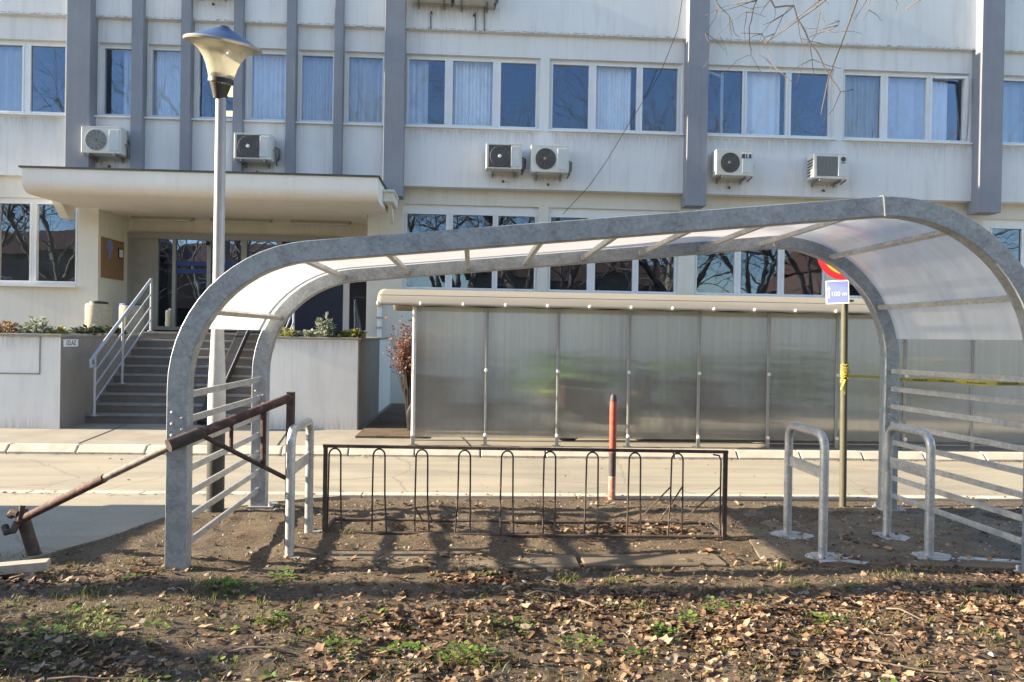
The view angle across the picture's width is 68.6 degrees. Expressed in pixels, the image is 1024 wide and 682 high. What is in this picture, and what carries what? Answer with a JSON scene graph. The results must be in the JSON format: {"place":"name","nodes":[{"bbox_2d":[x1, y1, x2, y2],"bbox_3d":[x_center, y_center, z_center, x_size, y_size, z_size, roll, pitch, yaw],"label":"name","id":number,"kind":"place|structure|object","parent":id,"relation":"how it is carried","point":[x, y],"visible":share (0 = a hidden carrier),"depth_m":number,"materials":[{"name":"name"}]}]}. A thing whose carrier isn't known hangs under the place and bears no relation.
{"place":"outdoors","nodes":[
{"label":"outdoors","id":0,"kind":"place"},
{"bbox_2d":[0,493,339,561],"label":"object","id":1,"kind":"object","parent":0,"point":[83,519],"visible":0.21,"depth_m":6.02,"materials":[{"name":"concrete"}]},
{"bbox_2d":[0,454,1022,495],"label":"road","id":2,"kind":"structure","parent":0,"point":[34,472],"depth_m":8.05,"materials":[{"name":"concrete"}]},
{"bbox_2d":[0,490,1022,501],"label":"road edging","id":3,"kind":"object","parent":2,"relation":"on","point":[347,495],"visible":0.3,"depth_m":7.08,"materials":[{"name":"concrete"}]},
{"bbox_2d":[0,498,1023,681],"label":"soil","id":4,"kind":"structure","parent":0,"point":[264,532],"depth_m":4.41,"materials":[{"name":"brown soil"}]},
{"bbox_2d":[0,558,50,574],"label":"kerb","id":5,"kind":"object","parent":4,"relation":"on","point":[25,566],"visible":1,"depth_m":4.46,"materials":[{"name":"white concrete"}]},
{"bbox_2d":[1,392,294,555],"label":"barrier pole","id":6,"kind":"object","parent":4,"relation":"on","point":[23,516],"visible":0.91,"depth_m":4.82,"materials":[{"name":"brown metal"}]},
{"bbox_2d":[182,25,261,512],"bbox_3d":[-2.373,-0.540,6.098,0.603,4.018,0.598,1,0,-3],"label":"street lamp","id":7,"kind":"object","parent":4,"relation":"on","point":[226,51],"visible":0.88,"depth_m":6.11,"materials":[{"name":"grey metal"}]},
{"bbox_2d":[284,418,320,558],"bbox_3d":[-1.484,0.998,5.268,0.150,0.879,0.730,1,0,-3],"label":"bike stand","id":8,"kind":"object","parent":4,"relation":"on","point":[293,466],"visible":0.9,"depth_m":5.02,"materials":[{"name":"grey metal"}]},
{"bbox_2d":[0,565,1007,681],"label":"weeds","id":9,"kind":"object","parent":4,"relation":"on","point":[358,640],"visible":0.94,"depth_m":3.69,"materials":[{"name":"green plant"}]},
{"bbox_2d":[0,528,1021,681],"bbox_3d":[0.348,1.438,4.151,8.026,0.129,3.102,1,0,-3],"label":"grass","id":10,"kind":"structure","parent":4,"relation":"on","point":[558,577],"depth_m":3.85,"materials":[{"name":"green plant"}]},
{"bbox_2d":[0,499,1023,681],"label":"fallen leaves","id":11,"kind":"object","parent":4,"relation":"on","point":[808,667],"visible":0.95,"depth_m":3.86,"materials":[{"name":"brown plant"}]},
{"bbox_2d":[0,452,1023,681],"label":"leaf fragments","id":12,"kind":"object","parent":4,"relation":"on","point":[141,661],"visible":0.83,"depth_m":3.88,"materials":[{"name":"brown plant"}]},
{"bbox_2d":[0,547,1023,681],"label":"twigs","id":13,"kind":"object","parent":4,"relation":"on","point":[580,600],"visible":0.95,"depth_m":3.92,"materials":[{"name":"brown plant"}]},
{"bbox_2d":[322,444,727,539],"bbox_3d":[0.091,1.125,5.751,2.997,0.676,0.524,1,0,-3],"label":"bicycle rack","id":14,"kind":"object","parent":4,"relation":"on","point":[326,526],"visible":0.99,"depth_m":5.57,"materials":[{"name":"brown metal"}]},
{"bbox_2d":[323,550,726,570],"bbox_3d":[0.088,1.497,5.008,2.654,0.102,0.369,1,0,-3],"label":"concrete strip","id":15,"kind":"object","parent":4,"relation":"on","point":[615,561],"visible":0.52,"depth_m":4.97,"materials":[{"name":"concrete"}]},
{"bbox_2d":[164,195,1023,573],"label":"bicycle shelter","id":16,"kind":"object","parent":4,"relation":"on","point":[906,267],"visible":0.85,"depth_m":5.43,"materials":[{"name":"metal"}]},
{"bbox_2d":[608,394,616,499],"bbox_3d":[0.946,0.994,7.057,0.069,0.988,0.069,1,0,-3],"label":"bollard","id":17,"kind":"object","parent":4,"relation":"on","point":[612,444],"visible":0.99,"depth_m":7.03,"materials":[{"name":"red metal"}]},
{"bbox_2d":[818,260,853,506],"bbox_3d":[3.010,0.239,6.829,0.491,2.570,0.179,1,0,6],"label":"sign pole","id":18,"kind":"object","parent":4,"relation":"on","point":[837,291],"visible":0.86,"depth_m":6.84,"materials":[{"name":"grey metal"}]},
{"bbox_2d":[840,363,1023,393],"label":"barrier tape","id":19,"kind":"object","parent":18,"relation":"attached to","point":[979,382],"visible":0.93,"depth_m":6.87,"materials":[{"name":"yellow plastic"}]},
{"bbox_2d":[738,508,1021,570],"bbox_3d":[2.965,1.531,5.825,2.618,0.078,1.740,1,0,-3],"label":"concrete pad","id":20,"kind":"object","parent":4,"relation":"on","point":[761,549],"visible":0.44,"depth_m":5.60,"materials":[{"name":"concrete"}]},
{"bbox_2d":[770,530,813,538],"bbox_3d":[2.128,1.505,5.729,0.268,0.054,0.274,1,1,-43],"label":"cement patch","id":21,"kind":"object","parent":20,"relation":"on","point":[804,535],"visible":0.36,"depth_m":5.71,"materials":[{"name":"grey concrete"}]},
{"bbox_2d":[774,422,836,559],"bbox_3d":[2.122,1.049,5.436,0.150,0.879,0.730,1,0,-3],"label":"bike stand","id":22,"kind":"object","parent":20,"relation":"on","point":[820,472],"visible":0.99,"depth_m":5.29,"materials":[{"name":"grey metal"}]},
{"bbox_2d":[805,552,848,562],"bbox_3d":[2.162,1.509,5.158,0.312,0.054,0.239,1,0,-3],"label":"cement patch","id":23,"kind":"object","parent":20,"relation":"on","point":[832,553],"visible":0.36,"depth_m":5.16,"materials":[{"name":"grey concrete"}]},
{"bbox_2d":[872,533,910,540],"bbox_3d":[2.904,1.518,5.736,0.249,0.054,0.260,1,0,-3],"label":"cement patch","id":24,"kind":"object","parent":20,"relation":"on","point":[904,538],"visible":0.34,"depth_m":5.67,"materials":[{"name":"grey concrete"}]},
{"bbox_2d":[872,424,945,558],"bbox_3d":[2.890,1.062,5.482,0.150,0.879,0.680,1,0,-3],"label":"bike stand","id":25,"kind":"object","parent":20,"relation":"on","point":[927,472],"visible":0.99,"depth_m":5.36,"materials":[{"name":"grey metal"}]},
{"bbox_2d":[834,556,1020,563],"bbox_3d":[3.064,1.516,5.111,1.803,0.042,0.199,1,0,-1],"label":"cement spill","id":26,"kind":"object","parent":20,"relation":"on","point":[961,557],"visible":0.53,"depth_m":5.12,"materials":[{"name":"grey concrete"}]},
{"bbox_2d":[910,551,954,560],"bbox_3d":[2.927,1.522,5.228,0.289,0.054,0.222,1,0,-3],"label":"cement patch","id":27,"kind":"object","parent":20,"relation":"on","point":[946,556],"visible":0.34,"depth_m":5.21,"materials":[{"name":"grey concrete"}]},
{"bbox_2d":[0,403,1023,456],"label":"pavement","id":28,"kind":"structure","parent":0,"point":[149,434],"depth_m":9.97,"materials":[{"name":"concrete"}]},
{"bbox_2d":[0,333,142,428],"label":"planter","id":29,"kind":"object","parent":28,"relation":"on","point":[46,381],"visible":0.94,"depth_m":10.48,"materials":[{"name":"white paint"}]},
{"bbox_2d":[0,320,24,332],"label":"planter plant","id":30,"kind":"object","parent":29,"relation":"on","point":[10,328],"visible":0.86,"depth_m":10.59,"materials":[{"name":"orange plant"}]},
{"bbox_2d":[16,315,53,333],"bbox_3d":[-6.759,-0.199,10.655,0.468,0.328,0.447,1,0,-3],"label":"planter plant","id":31,"kind":"object","parent":29,"relation":"on","point":[31,324],"visible":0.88,"depth_m":10.60,"materials":[{"name":"green plant"}]},
{"bbox_2d":[41,324,69,333],"bbox_3d":[-6.559,-0.138,10.779,0.391,0.211,0.308,1,0,-3],"label":"planter plant","id":32,"kind":"object","parent":29,"relation":"on","point":[60,329],"visible":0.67,"depth_m":10.76,"materials":[{"name":"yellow plant"}]},
{"bbox_2d":[63,339,77,346],"bbox_3d":[-6.306,0.028,10.736,0.014,0.105,0.380,1,0,-3],"label":"exit sign","id":33,"kind":"object","parent":29,"relation":"attached to","point":[70,342],"visible":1,"depth_m":10.72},
{"bbox_2d":[68,324,104,334],"bbox_3d":[-6.452,-0.166,11.420,0.528,0.204,0.431,1,0,-3],"label":"planter plant","id":34,"kind":"object","parent":29,"relation":"on","point":[91,329],"visible":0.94,"depth_m":11.36,"materials":[{"name":"green plant"}]},
{"bbox_2d":[99,325,128,334],"bbox_3d":[-6.500,-0.165,12.166,0.522,0.190,0.433,1,0,-3],"label":"planter plant","id":35,"kind":"object","parent":29,"relation":"on","point":[108,330],"visible":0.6,"depth_m":12.11,"materials":[{"name":"green plant"}]},
{"bbox_2d":[85,339,256,424],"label":"entrance stairs","id":36,"kind":"structure","parent":28,"relation":"on","point":[139,396],"depth_m":11.91,"materials":[{"name":"grey concrete"}]},
{"bbox_2d":[89,278,152,415],"bbox_3d":[-6.085,0.010,11.766,0.100,2.139,2.066,1,0,-3],"label":"stair railing","id":37,"kind":"object","parent":36,"relation":"on","point":[112,331],"visible":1,"depth_m":11.70,"materials":[{"name":"grey metal"}]},
{"bbox_2d":[197,329,249,423],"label":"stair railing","id":38,"kind":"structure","parent":36,"relation":"on","point":[234,352],"depth_m":12.39,"materials":[{"name":"grey metal"}]},
{"bbox_2d":[284,312,294,330],"bbox_3d":[-3.699,0.050,11.891,0.100,2.139,2.066,1,0,-3],"label":"stair railing","id":39,"kind":"object","parent":36,"relation":"on","point":[293,322],"visible":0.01,"depth_m":12.85,"materials":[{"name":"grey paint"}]},
{"bbox_2d":[79,424,470,445],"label":"pavement joints","id":40,"kind":"object","parent":28,"relation":"on","point":[277,444],"visible":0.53,"depth_m":9.88,"materials":[{"name":"grey concrete"}]},
{"bbox_2d":[269,336,392,429],"bbox_3d":[-2.993,0.596,12.971,1.380,1.340,4.270,1,0,-3],"label":"planter","id":41,"kind":"object","parent":28,"relation":"on","point":[336,383],"visible":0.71,"depth_m":10.88,"materials":[{"name":"white paint"}]},
{"bbox_2d":[279,327,299,336],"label":"planter plant","id":42,"kind":"object","parent":41,"relation":"on","point":[288,332],"visible":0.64,"depth_m":10.96,"materials":[{"name":"yellow plant"}]},
{"bbox_2d":[294,328,321,336],"bbox_3d":[-3.003,-0.088,11.064,0.457,0.208,0.381,1,0,-3],"label":"planter plant","id":43,"kind":"object","parent":41,"relation":"on","point":[306,333],"visible":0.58,"depth_m":10.96,"materials":[{"name":"green plant"}]},
{"bbox_2d":[313,312,335,336],"bbox_3d":[-2.731,-0.207,10.975,0.366,0.454,0.322,1,0,-3],"label":"planter plant","id":44,"kind":"object","parent":41,"relation":"on","point":[325,330],"visible":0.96,"depth_m":10.94,"materials":[{"name":"green plant"}]},
{"bbox_2d":[328,332,348,337],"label":"planter plant","id":45,"kind":"object","parent":41,"relation":"on","point":[338,335],"visible":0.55,"depth_m":10.96,"materials":[{"name":"green plant"}]},
{"bbox_2d":[341,328,366,337],"bbox_3d":[-2.299,-0.095,11.007,0.350,0.204,0.360,1,1,-39],"label":"planter plant","id":46,"kind":"object","parent":41,"relation":"on","point":[353,333],"visible":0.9,"depth_m":10.96,"materials":[{"name":"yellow plant"}]},
{"bbox_2d":[355,404,425,438],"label":"flower bed soil","id":47,"kind":"structure","parent":28,"relation":"on","point":[390,422],"depth_m":11.13,"materials":[{"name":"soil"}]},
{"bbox_2d":[379,316,412,430],"bbox_3d":[-1.381,0.473,10.723,0.941,1.665,0.779,1,0,23],"label":"garden shrub","id":48,"kind":"object","parent":47,"relation":"on","point":[405,353],"visible":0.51,"depth_m":10.67,"materials":[{"name":"red plant"}]},
{"bbox_2d":[406,404,410,427],"bbox_3d":[-0.625,0.778,10.721,1.736,1.118,0.647,1,0,-3],"label":"parked scooter","id":49,"kind":"object","parent":28,"relation":"on","point":[408,415],"visible":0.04,"depth_m":10.55,"materials":[{"name":"white plastic"}]},
{"bbox_2d":[0,0,1023,402],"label":"office building","id":50,"kind":"structure","parent":28,"relation":"on","point":[382,116],"depth_m":15.16,"materials":[{"name":"paint"}]},
{"bbox_2d":[0,40,66,116],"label":"window","id":51,"kind":"structure","parent":50,"relation":"in","point":[16,57],"depth_m":14.69,"materials":[{"name":"blue glass"}]},
{"bbox_2d":[0,197,77,287],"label":"window","id":52,"kind":"structure","parent":50,"relation":"in","point":[34,203],"depth_m":14.68,"materials":[{"name":"white plastic"}]},
{"bbox_2d":[85,301,111,328],"bbox_3d":[-7.795,-0.463,14.159,0.450,0.591,0.450,1,0,-3],"label":"litter bin","id":53,"kind":"object","parent":50,"relation":"on","point":[98,313],"visible":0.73,"depth_m":13.98,"materials":[{"name":"concrete"}]},
{"bbox_2d":[81,126,129,167],"bbox_3d":[-7.743,-3.707,14.397,0.854,0.712,0.400,1,0,-3],"label":"air conditioner","id":54,"kind":"object","parent":50,"relation":"attached to","point":[100,141],"visible":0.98,"depth_m":14.22,"materials":[{"name":"white metal"}]},
{"bbox_2d":[101,237,123,280],"bbox_3d":[-8.099,-1.660,15.251,0.044,0.800,0.930,1,0,-3],"label":"notice board","id":55,"kind":"object","parent":50,"relation":"attached to","point":[112,258],"visible":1,"depth_m":15.21,"materials":[{"name":"brown"}]},
{"bbox_2d":[94,44,130,118],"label":"window","id":56,"kind":"structure","parent":50,"relation":"in","point":[104,47],"depth_m":14.71,"materials":[{"name":"white plastic"}]},
{"bbox_2d":[119,303,144,332],"bbox_3d":[-7.432,-0.446,14.679,0.450,0.561,0.450,1,0,-3],"label":"litter bin","id":57,"kind":"object","parent":50,"relation":"on","point":[123,307],"visible":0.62,"depth_m":14.50,"materials":[{"name":"concrete"}]},
{"bbox_2d":[144,45,180,119],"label":"window","id":58,"kind":"structure","parent":50,"relation":"in","point":[165,61],"depth_m":14.90,"materials":[{"name":"blue glass"}]},
{"bbox_2d":[131,216,194,221],"bbox_3d":[-7.262,-2.540,15.623,1.250,0.093,0.140,1,0,-3],"label":"ceiling lamp","id":59,"kind":"object","parent":50,"relation":"attached to","point":[163,218],"visible":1,"depth_m":15.57,"materials":[{"name":"white plastic"}]},
{"bbox_2d":[191,48,232,121],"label":"window","id":60,"kind":"structure","parent":50,"relation":"in","point":[198,61],"depth_m":14.78,"materials":[{"name":"white plastic"}]},
{"bbox_2d":[127,232,339,331],"bbox_3d":[-5.948,-1.240,16.046,4.440,2.060,0.153,1,0,-3],"label":"entrance door","id":61,"kind":"structure","parent":50,"relation":"in","point":[143,248],"depth_m":15.98,"materials":[{"name":"grey metal"}]},
{"bbox_2d":[210,218,271,223],"bbox_3d":[-5.664,-2.514,15.707,1.250,0.093,0.140,1,0,-3],"label":"ceiling lamp","id":62,"kind":"object","parent":50,"relation":"attached to","point":[248,221],"visible":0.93,"depth_m":15.66,"materials":[{"name":"white plastic"}]},
{"bbox_2d":[234,133,280,171],"bbox_3d":[-4.928,-3.626,14.545,0.814,0.702,0.400,1,0,-3],"label":"air conditioner","id":63,"kind":"object","parent":50,"relation":"attached to","point":[256,147],"visible":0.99,"depth_m":14.37,"materials":[{"name":"white metal"}]},
{"bbox_2d":[243,49,285,122],"bbox_3d":[-4.828,-5.023,14.865,0.850,1.480,0.390,1,0,-3],"label":"window","id":64,"kind":"structure","parent":50,"relation":"in","point":[266,72],"depth_m":15.01,"materials":[{"name":"blue glass"}]},
{"bbox_2d":[296,51,333,124],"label":"window","id":65,"kind":"structure","parent":50,"relation":"in","point":[316,68],"depth_m":15.06,"materials":[{"name":"blue glass"}]},
{"bbox_2d":[290,220,351,225],"bbox_3d":[-4.017,-2.487,15.793,1.250,0.093,0.140,1,0,-3],"label":"ceiling lamp","id":66,"kind":"object","parent":50,"relation":"attached to","point":[320,222],"visible":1,"depth_m":15.74,"materials":[{"name":"white plastic"}]},
{"bbox_2d":[343,283,365,331],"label":"pillar","id":67,"kind":"structure","parent":50,"relation":"in","point":[346,287],"depth_m":16.17,"materials":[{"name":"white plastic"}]},
{"bbox_2d":[343,52,384,125],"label":"window","id":68,"kind":"structure","parent":50,"relation":"in","point":[364,85],"depth_m":15.11,"materials":[{"name":"white plastic"}]},
{"bbox_2d":[376,294,382,336],"bbox_3d":[-2.655,-0.447,15.054,0.120,1.000,0.150,1,0,-3],"label":"downpipe","id":69,"kind":"object","parent":50,"relation":"attached to","point":[379,318],"visible":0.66,"depth_m":15.01,"materials":[{"name":"white plastic"}]},
{"bbox_2d":[412,0,453,13],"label":"air conditioner","id":70,"kind":"object","parent":50,"relation":"attached to","point":[437,1],"visible":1,"depth_m":14.71,"materials":[{"name":"white metal"}]},
{"bbox_2d":[402,204,538,291],"bbox_3d":[-0.837,-1.848,15.213,2.780,1.800,0.260,1,0,-3],"label":"window","id":71,"kind":"structure","parent":50,"relation":"in","point":[448,210],"depth_m":15.26,"materials":[{"name":"white plastic"}]},
{"bbox_2d":[405,55,540,130],"bbox_3d":[-0.789,-4.957,15.077,2.740,1.480,0.391,1,0,-3],"label":"window","id":72,"kind":"structure","parent":50,"relation":"in","point":[477,80],"depth_m":15.17,"materials":[{"name":"white plastic"}]},
{"bbox_2d":[454,0,498,16],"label":"air conditioner","id":73,"kind":"object","parent":50,"relation":"attached to","point":[486,3],"visible":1,"depth_m":14.71,"materials":[{"name":"white metal"}]},
{"bbox_2d":[485,143,525,182],"bbox_3d":[-0.116,-3.496,14.798,0.814,0.702,0.400,1,0,-3],"label":"air conditioner","id":74,"kind":"object","parent":50,"relation":"attached to","point":[502,157],"visible":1,"depth_m":14.62,"materials":[{"name":"white metal"}]},
{"bbox_2d":[530,145,571,185],"bbox_3d":[0.782,-3.457,14.845,0.854,0.732,0.400,1,0,-3],"label":"air conditioner","id":75,"kind":"object","parent":50,"relation":"attached to","point":[549,160],"visible":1,"depth_m":14.67,"materials":[{"name":"white metal"}]},
{"bbox_2d":[547,208,678,294],"bbox_3d":[2.079,-1.800,15.366,2.740,1.800,0.260,1,0,-3],"label":"window","id":76,"kind":"structure","parent":50,"relation":"in","point":[553,212],"depth_m":15.41,"materials":[{"name":"white plastic"}]},
{"bbox_2d":[547,60,683,135],"bbox_3d":[2.092,-4.909,15.222,2.750,1.480,0.379,1,0,-3],"label":"window","id":77,"kind":"structure","parent":50,"relation":"in","point":[609,83],"depth_m":15.28,"materials":[{"name":"white plastic"}]},
{"bbox_2d":[563,2,681,213],"bbox_3d":[2.313,-5.237,14.894,2.513,5.455,0.078,1,0,3],"label":"cable","id":78,"kind":"object","parent":50,"relation":"attached to","point":[636,111],"visible":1,"depth_m":14.88,"materials":[{"name":"black plastic"}]},
{"bbox_2d":[711,149,753,188],"bbox_3d":[4.452,-3.426,15.037,0.864,0.712,0.400,1,0,-3],"label":"air conditioner","id":79,"kind":"object","parent":50,"relation":"attached to","point":[734,164],"visible":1,"depth_m":14.86,"materials":[{"name":"white metal"}]},
{"bbox_2d":[694,249,825,297],"bbox_3d":[5.159,-1.749,15.528,2.830,1.800,0.260,1,0,-3],"label":"window","id":80,"kind":"structure","parent":50,"relation":"in","point":[780,253],"depth_m":15.60,"materials":[{"name":"white plastic"}]},
{"bbox_2d":[707,66,836,139],"bbox_3d":[5.248,-4.858,15.382,2.730,1.480,0.368,1,0,-3],"label":"window","id":81,"kind":"structure","parent":50,"relation":"in","point":[760,91],"depth_m":15.47,"materials":[{"name":"white plastic"}]},
{"bbox_2d":[807,153,848,191],"bbox_3d":[6.404,-3.384,15.145,0.834,0.712,0.390,1,0,-3],"label":"air conditioner","id":82,"kind":"object","parent":50,"relation":"attached to","point":[827,167],"visible":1,"depth_m":14.96,"materials":[{"name":"white metal"}]},
{"bbox_2d":[841,70,972,144],"bbox_3d":[8.118,-4.810,15.543,2.720,1.480,0.389,1,0,-3],"label":"window","id":83,"kind":"structure","parent":50,"relation":"in","point":[899,107],"depth_m":15.66,"materials":[{"name":"blue glass"}]},
{"bbox_2d":[983,219,1023,267],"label":"window","id":84,"kind":"structure","parent":50,"relation":"in","point":[989,224],"depth_m":15.86,"materials":[{"name":"white plastic"}]},
{"bbox_2d":[1002,76,1023,145],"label":"window","id":85,"kind":"structure","parent":50,"relation":"in","point":[1013,98],"depth_m":15.82,"materials":[{"name":"blue glass"}]},
{"bbox_2d":[376,289,1023,450],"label":"old bicycle shelter","id":86,"kind":"object","parent":28,"relation":"on","point":[510,364],"visible":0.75,"depth_m":9.68,"materials":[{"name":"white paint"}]},
{"bbox_2d":[559,438,654,440],"bbox_3d":[1.347,0.813,10.357,1.714,1.118,0.668,1,0,-3],"label":"parked scooter","id":87,"kind":"object","parent":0,"point":[567,439],"visible":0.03,"depth_m":10.12,"materials":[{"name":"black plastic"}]},
{"label":"ground","id":88,"kind":"structure","parent":0,"visible":0},
{"bbox_2d":[0,443,1023,461],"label":"kerb","id":89,"kind":"structure","parent":88,"relation":"on","point":[132,449],"depth_m":9.26,"materials":[{"name":"concrete"}]},
{"bbox_2d":[700,0,919,120],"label":"bare tree","id":90,"kind":"object","parent":88,"relation":"on","point":[798,20],"visible":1,"depth_m":6.03,"materials":[{"name":"brown plant"}]}
]}

